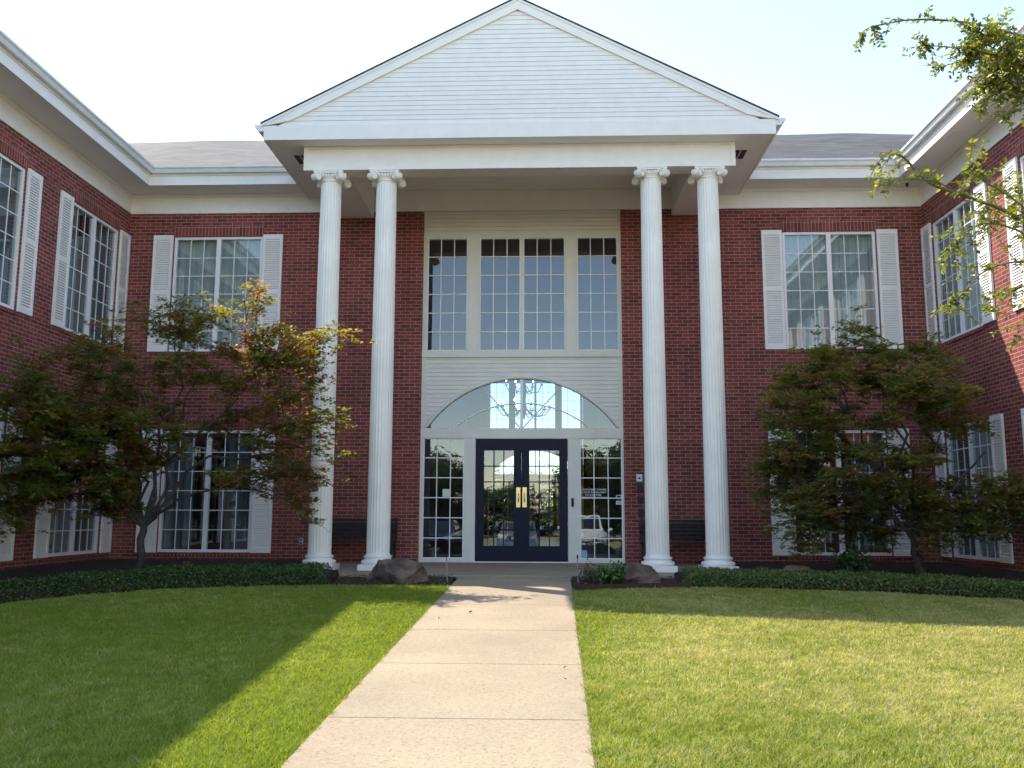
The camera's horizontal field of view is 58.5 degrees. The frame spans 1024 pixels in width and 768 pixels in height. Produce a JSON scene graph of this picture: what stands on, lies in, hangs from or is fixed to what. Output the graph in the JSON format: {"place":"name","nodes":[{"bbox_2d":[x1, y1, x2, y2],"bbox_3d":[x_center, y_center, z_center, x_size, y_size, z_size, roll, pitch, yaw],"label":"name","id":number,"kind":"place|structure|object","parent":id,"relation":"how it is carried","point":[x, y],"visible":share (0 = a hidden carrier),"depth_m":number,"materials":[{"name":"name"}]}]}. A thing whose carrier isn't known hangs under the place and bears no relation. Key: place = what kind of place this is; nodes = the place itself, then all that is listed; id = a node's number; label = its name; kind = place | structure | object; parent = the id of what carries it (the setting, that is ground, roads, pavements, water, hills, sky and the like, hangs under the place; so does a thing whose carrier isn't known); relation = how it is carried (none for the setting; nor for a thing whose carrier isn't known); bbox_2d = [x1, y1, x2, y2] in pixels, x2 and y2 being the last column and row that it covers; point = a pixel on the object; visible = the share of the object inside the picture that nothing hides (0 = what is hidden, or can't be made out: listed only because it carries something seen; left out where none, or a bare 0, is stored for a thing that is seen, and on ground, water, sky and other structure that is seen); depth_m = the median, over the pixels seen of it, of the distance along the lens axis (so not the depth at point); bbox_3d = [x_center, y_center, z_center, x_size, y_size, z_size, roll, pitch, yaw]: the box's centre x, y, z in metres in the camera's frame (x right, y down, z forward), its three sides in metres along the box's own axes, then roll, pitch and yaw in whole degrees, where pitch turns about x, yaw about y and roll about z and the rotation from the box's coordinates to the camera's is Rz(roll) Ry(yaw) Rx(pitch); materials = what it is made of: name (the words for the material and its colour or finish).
{"place":"outdoors","nodes":[
{"label":"outdoors","id":0,"kind":"place"},
{"bbox_2d":[0,0,1023,506],"label":"sky","id":1,"kind":"structure","parent":0,"point":[151,70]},
{"bbox_2d":[0,579,1023,767],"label":"ground","id":2,"kind":"structure","parent":0,"point":[454,580],"depth_m":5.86,"materials":[{"name":"green plant"}]},
{"bbox_2d":[0,559,455,602],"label":"mulch bed","id":3,"kind":"object","parent":2,"relation":"on","point":[103,565],"visible":0.26,"depth_m":15.13,"materials":[{"name":"brown soil"}]},
{"bbox_2d":[0,561,338,604],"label":"hedge","id":4,"kind":"object","parent":3,"relation":"on","point":[152,577],"visible":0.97,"depth_m":12.63,"materials":[{"name":"green plant"}]},
{"bbox_2d":[174,560,191,568],"bbox_3d":[-5.036,2.848,13.961,0.362,0.322,0.414,-4,-9,29],"label":"shrub","id":5,"kind":"object","parent":3,"relation":"on","point":[187,561],"visible":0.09,"depth_m":13.95,"materials":[{"name":"green plant"}]},
{"bbox_2d":[0,277,379,569],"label":"maple tree","id":6,"kind":"object","parent":3,"relation":"on","point":[66,431],"visible":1,"depth_m":14.01,"materials":[{"name":"green plant"}]},
{"bbox_2d":[366,557,428,585],"bbox_3d":[-1.683,2.767,13.571,0.908,0.400,0.693,-6,-10,38],"label":"boulder","id":7,"kind":"object","parent":3,"relation":"on","point":[401,570],"visible":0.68,"depth_m":13.37,"materials":[{"name":"stone"}]},
{"bbox_2d":[446,553,447,582],"bbox_3d":[-0.951,2.737,13.351,0.041,0.520,0.026,0,-8,2],"label":"garden stake","id":8,"kind":"object","parent":3,"relation":"on","point":[446,568],"visible":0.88,"depth_m":13.35,"materials":[{"name":"silver metal"}]},
{"bbox_2d":[281,577,596,767],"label":"walkway","id":9,"kind":"structure","parent":2,"relation":"on","point":[484,683],"depth_m":6.60,"materials":[{"name":"beige concrete"}]},
{"bbox_2d":[4,571,1012,678],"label":"leaf litter","id":10,"kind":"object","parent":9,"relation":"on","point":[461,592],"visible":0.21,"depth_m":13.24,"materials":[{"name":"brown plant"}]},
{"bbox_2d":[0,0,1023,572],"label":"brick building","id":11,"kind":"structure","parent":2,"relation":"on","point":[688,260],"depth_m":18.08,"materials":[{"name":"red brick"}]},
{"bbox_2d":[0,409,3,470],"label":"window","id":12,"kind":"structure","parent":11,"relation":"in","point":[1,423],"depth_m":14.64,"materials":[{"name":"white plastic"}]},
{"bbox_2d":[0,153,24,309],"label":"window","id":13,"kind":"structure","parent":11,"relation":"in","point":[7,173],"depth_m":15.03,"materials":[{"name":"white plastic"}]},
{"bbox_2d":[48,431,104,556],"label":"window","id":14,"kind":"structure","parent":11,"relation":"in","point":[78,542],"depth_m":17.17,"materials":[{"name":"clear glass"}]},
{"bbox_2d":[64,202,117,344],"bbox_3d":[-8.158,-2.053,17.534,0.229,2.420,1.960,0,-8,2],"label":"window","id":15,"kind":"structure","parent":11,"relation":"in","point":[95,305],"depth_m":17.82,"materials":[{"name":"white plastic"}]},
{"bbox_2d":[157,430,254,551],"bbox_3d":[-6.095,2.145,18.373,1.960,2.420,0.229,0,-8,2],"label":"window","id":16,"kind":"structure","parent":11,"relation":"in","point":[175,524],"depth_m":18.36,"materials":[{"name":"clear glass"}]},
{"bbox_2d":[169,237,262,351],"bbox_3d":[-6.082,-1.845,18.935,1.960,2.420,0.211,0,-8,2],"label":"window","id":17,"kind":"structure","parent":11,"relation":"in","point":[217,266],"depth_m":19.03,"materials":[{"name":"clear glass"}]},
{"bbox_2d":[442,489,449,496],"bbox_3d":[-1.306,2.158,18.118,0.140,0.155,0.001,0,-8,2],"label":"note","id":18,"kind":"object","parent":11,"relation":"attached to","point":[446,492],"visible":1,"depth_m":18.12,"materials":[{"name":"white paper"}]},
{"bbox_2d":[427,238,467,350],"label":"gallery window","id":19,"kind":"structure","parent":11,"relation":"in","point":[429,239],"depth_m":18.68,"materials":[{"name":"clear glass"}]},
{"bbox_2d":[475,439,521,561],"bbox_3d":[-0.266,2.285,18.026,0.904,2.407,0.118,0,-8,2],"label":"door","id":20,"kind":"structure","parent":11,"relation":"in","point":[482,553],"depth_m":18.03,"materials":[{"name":"black wood"}]},
{"bbox_2d":[479,238,519,349],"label":"gallery window","id":21,"kind":"structure","parent":11,"relation":"in","point":[493,239],"depth_m":18.63,"materials":[{"name":"clear glass"}]},
{"bbox_2d":[490,383,508,427],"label":"gallery window","id":22,"kind":"structure","parent":11,"relation":"in","point":[492,383],"depth_m":39.35,"materials":[{"name":"white plastic"}]},
{"bbox_2d":[424,376,619,427],"bbox_3d":[0.193,0.363,18.300,3.901,1.065,0.075,0,-8,2],"label":"fan window","id":23,"kind":"structure","parent":11,"relation":"in","point":[521,378],"depth_m":18.30,"materials":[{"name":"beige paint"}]},
{"bbox_2d":[496,284,550,418],"bbox_3d":[0.338,-0.951,26.012,1.600,3.900,1.522,0,-8,2],"label":"chandelier","id":24,"kind":"object","parent":11,"relation":"hanging from","point":[525,409],"visible":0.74,"depth_m":25.78,"materials":[{"name":"black metal"}]},
{"bbox_2d":[490,451,567,473],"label":"fan window","id":25,"kind":"structure","parent":11,"relation":"in","point":[535,462],"depth_m":38.90,"materials":[{"name":"beige paint"}]},
{"bbox_2d":[529,479,534,536],"bbox_3d":[0.537,5.242,38.648,0.905,2.407,0.059,0,-8,2],"label":"door","id":26,"kind":"structure","parent":11,"relation":"in","point":[531,532],"depth_m":38.59,"materials":[{"name":"metal"}]},
{"bbox_2d":[534,383,534,427],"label":"gallery window","id":27,"kind":"structure","parent":11,"relation":"in","point":[534,383],"depth_m":39.22,"materials":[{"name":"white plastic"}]},
{"bbox_2d":[536,383,542,427],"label":"gallery window","id":28,"kind":"structure","parent":11,"relation":"in","point":[536,383],"depth_m":39.24,"materials":[{"name":"white plastic"}]},
{"bbox_2d":[523,237,564,349],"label":"gallery window","id":29,"kind":"structure","parent":11,"relation":"in","point":[550,238],"depth_m":18.60,"materials":[{"name":"clear glass"}]},
{"bbox_2d":[521,439,567,561],"bbox_3d":[0.638,2.283,17.991,0.905,2.407,0.118,0,-8,2],"label":"door","id":30,"kind":"structure","parent":11,"relation":"in","point":[539,553],"depth_m":17.99,"materials":[{"name":"black wood"}]},
{"bbox_2d":[535,479,556,536],"bbox_3d":[1.442,5.240,38.613,0.904,2.407,0.059,0,-8,2],"label":"door","id":31,"kind":"structure","parent":11,"relation":"in","point":[543,533],"depth_m":38.59,"materials":[{"name":"metal"}]},
{"bbox_2d":[561,387,580,427],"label":"gallery window","id":32,"kind":"structure","parent":11,"relation":"in","point":[561,387],"depth_m":39.23,"materials":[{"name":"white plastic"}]},
{"bbox_2d":[581,550,586,557],"bbox_3d":[1.408,3.317,17.846,0.120,0.140,0.001,0,-8,2],"label":"sticker","id":33,"kind":"object","parent":11,"relation":"attached to","point":[583,553],"visible":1,"depth_m":17.85,"materials":[{"name":"blue paper"}]},
{"bbox_2d":[581,489,607,497],"bbox_3d":[1.613,2.159,18.003,0.535,0.192,0.005,0,-8,2],"label":"window lettering","id":34,"kind":"object","parent":11,"relation":"attached to","point":[591,492],"depth_m":18.00,"materials":[{"name":"white"}]},
{"bbox_2d":[577,237,618,349],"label":"gallery window","id":35,"kind":"structure","parent":11,"relation":"in","point":[590,238],"depth_m":18.57,"materials":[{"name":"clear glass"}]},
{"bbox_2d":[636,474,641,481],"bbox_3d":[2.494,1.841,17.918,0.115,0.145,0.052,0,-8,2],"label":"intercom","id":36,"kind":"object","parent":11,"relation":"attached to","point":[638,477],"visible":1,"depth_m":17.90,"materials":[{"name":"white plastic"}]},
{"bbox_2d":[637,483,642,491],"bbox_3d":[2.503,2.028,17.887,0.100,0.170,0.061,0,-8,2],"label":"wall box","id":37,"kind":"object","parent":11,"relation":"attached to","point":[639,487],"visible":1,"depth_m":17.87,"materials":[{"name":"black plastic"}]},
{"bbox_2d":[638,496,642,501],"bbox_3d":[2.507,2.246,17.855,0.105,0.125,0.061,0,-8,2],"label":"wall box","id":38,"kind":"object","parent":11,"relation":"attached to","point":[640,498],"visible":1,"depth_m":17.83,"materials":[{"name":"black plastic"}]},
{"bbox_2d":[638,509,643,514],"bbox_3d":[2.516,2.494,17.819,0.115,0.130,0.061,0,-8,2],"label":"wall box","id":39,"kind":"object","parent":11,"relation":"attached to","point":[640,511],"visible":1,"depth_m":17.80,"materials":[{"name":"black plastic"}]},
{"bbox_2d":[782,231,880,348],"bbox_3d":[6.399,-1.873,18.453,1.960,2.420,0.211,0,-8,2],"label":"window","id":40,"kind":"structure","parent":11,"relation":"in","point":[826,274],"depth_m":18.51,"materials":[{"name":"clear glass"}]},
{"bbox_2d":[790,430,891,555],"bbox_3d":[6.386,2.118,17.890,1.960,2.420,0.229,0,-8,2],"label":"window","id":41,"kind":"structure","parent":11,"relation":"in","point":[873,436],"depth_m":17.86,"materials":[{"name":"clear glass"}]},
{"bbox_2d":[933,195,982,343],"bbox_3d":[8.330,-2.090,16.897,0.211,2.420,1.960,0,-8,2],"label":"window","id":42,"kind":"structure","parent":11,"relation":"in","point":[961,324],"depth_m":17.00,"materials":[{"name":"clear glass"}]},
{"bbox_2d":[946,419,998,561],"bbox_3d":[8.298,1.900,16.326,0.172,2.420,1.860,0,-8,2],"label":"window","id":43,"kind":"structure","parent":11,"relation":"in","point":[972,456],"depth_m":16.41,"materials":[{"name":"glass"}]},
{"bbox_2d":[1020,155,1023,205],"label":"window","id":44,"kind":"structure","parent":11,"relation":"in","point":[1022,157],"depth_m":14.59,"materials":[{"name":"white plastic"}]},
{"bbox_2d":[489,465,552,534],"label":"shade tree","id":45,"kind":"object","parent":2,"relation":"on","point":[497,520],"visible":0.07,"depth_m":41.94,"materials":[{"name":"green plant"}]},
{"bbox_2d":[489,463,583,534],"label":"shade tree","id":46,"kind":"object","parent":2,"relation":"on","point":[542,508],"visible":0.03,"depth_m":42.57,"materials":[{"name":"green plant"}]},
{"bbox_2d":[575,583,691,590],"bbox_3d":[1.685,2.832,12.698,1.709,0.134,0.104,2,-8,-12],"label":"bed edging","id":47,"kind":"object","parent":2,"relation":"on","point":[622,586],"visible":0.59,"depth_m":12.74,"materials":[{"name":"metal"}]},
{"bbox_2d":[572,562,1023,599],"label":"mulch bed","id":48,"kind":"object","parent":2,"relation":"on","point":[947,569],"visible":0.2,"depth_m":15.31,"materials":[{"name":"brown soil"}]},
{"bbox_2d":[576,554,578,581],"bbox_3d":[0.949,2.726,13.208,0.033,0.520,0.026,0,-8,2],"label":"garden stake","id":49,"kind":"object","parent":48,"relation":"on","point":[577,568],"visible":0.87,"depth_m":13.21,"materials":[{"name":"silver metal"}]},
{"bbox_2d":[577,558,603,583],"bbox_3d":[1.139,2.714,13.209,0.404,0.397,0.414,0,-8,2],"label":"shrub","id":50,"kind":"object","parent":48,"relation":"on","point":[589,575],"visible":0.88,"depth_m":13.16,"materials":[{"name":"green plant"}]},
{"bbox_2d":[590,560,627,583],"bbox_3d":[1.433,2.723,13.063,0.583,0.445,0.490,4,-9,-25],"label":"shrub","id":51,"kind":"object","parent":48,"relation":"on","point":[612,574],"visible":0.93,"depth_m":13.01,"materials":[{"name":"green plant"}]},
{"bbox_2d":[619,562,659,583],"bbox_3d":[1.808,2.773,13.405,0.673,0.335,0.448,4,-9,-23],"label":"boulder","id":52,"kind":"object","parent":48,"relation":"on","point":[636,571],"visible":0.43,"depth_m":13.31,"materials":[{"name":"stone"}]},
{"bbox_2d":[638,575,660,582],"bbox_3d":[1.952,2.811,13.068,0.386,0.178,0.255,0,-8,2],"label":"boulder","id":53,"kind":"object","parent":48,"relation":"on","point":[649,579],"visible":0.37,"depth_m":13.00,"materials":[{"name":"stone"}]},
{"bbox_2d":[782,565,810,573],"bbox_3d":[4.417,2.893,14.079,0.581,0.213,0.393,0,-8,2],"label":"boulder","id":54,"kind":"object","parent":48,"relation":"on","point":[795,567],"visible":0.16,"depth_m":14.04,"materials":[{"name":"stone"}]},
{"bbox_2d":[820,544,872,574],"bbox_3d":[5.168,2.719,14.034,0.756,0.551,0.706,0,-8,2],"label":"shrub","id":55,"kind":"object","parent":48,"relation":"on","point":[852,560],"visible":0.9,"depth_m":14.02,"materials":[{"name":"green plant"}]},
{"bbox_2d":[674,565,1023,599],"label":"hedge","id":56,"kind":"object","parent":48,"relation":"on","point":[938,584],"visible":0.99,"depth_m":12.59,"materials":[{"name":"green plant"}]},
{"bbox_2d":[741,303,1023,574],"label":"maple tree","id":57,"kind":"object","parent":48,"relation":"on","point":[794,463],"visible":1,"depth_m":14.19,"materials":[{"name":"green plant"}]},
{"bbox_2d":[849,5,1023,353],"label":"crape myrtle tree","id":58,"kind":"object","parent":2,"relation":"on","point":[1006,57],"visible":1,"depth_m":7.09,"materials":[{"name":"green plant"}]},
{"bbox_2d":[336,562,741,579],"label":"porch floor","id":59,"kind":"structure","parent":0,"point":[525,570],"depth_m":15.56,"materials":[{"name":"grey concrete"}]},
{"bbox_2d":[332,518,397,558],"bbox_3d":[-2.949,3.008,17.624,1.420,0.860,0.615,0,-8,2],"label":"bench","id":60,"kind":"object","parent":59,"relation":"on","point":[343,527],"visible":0.53,"depth_m":17.87,"materials":[{"name":"black metal"}]},
{"bbox_2d":[639,519,705,560],"bbox_3d":[3.166,2.994,17.388,1.420,0.860,0.615,0,-8,2],"label":"bench","id":61,"kind":"object","parent":59,"relation":"on","point":[642,537],"visible":0.43,"depth_m":17.62,"materials":[{"name":"black metal"}]}
]}

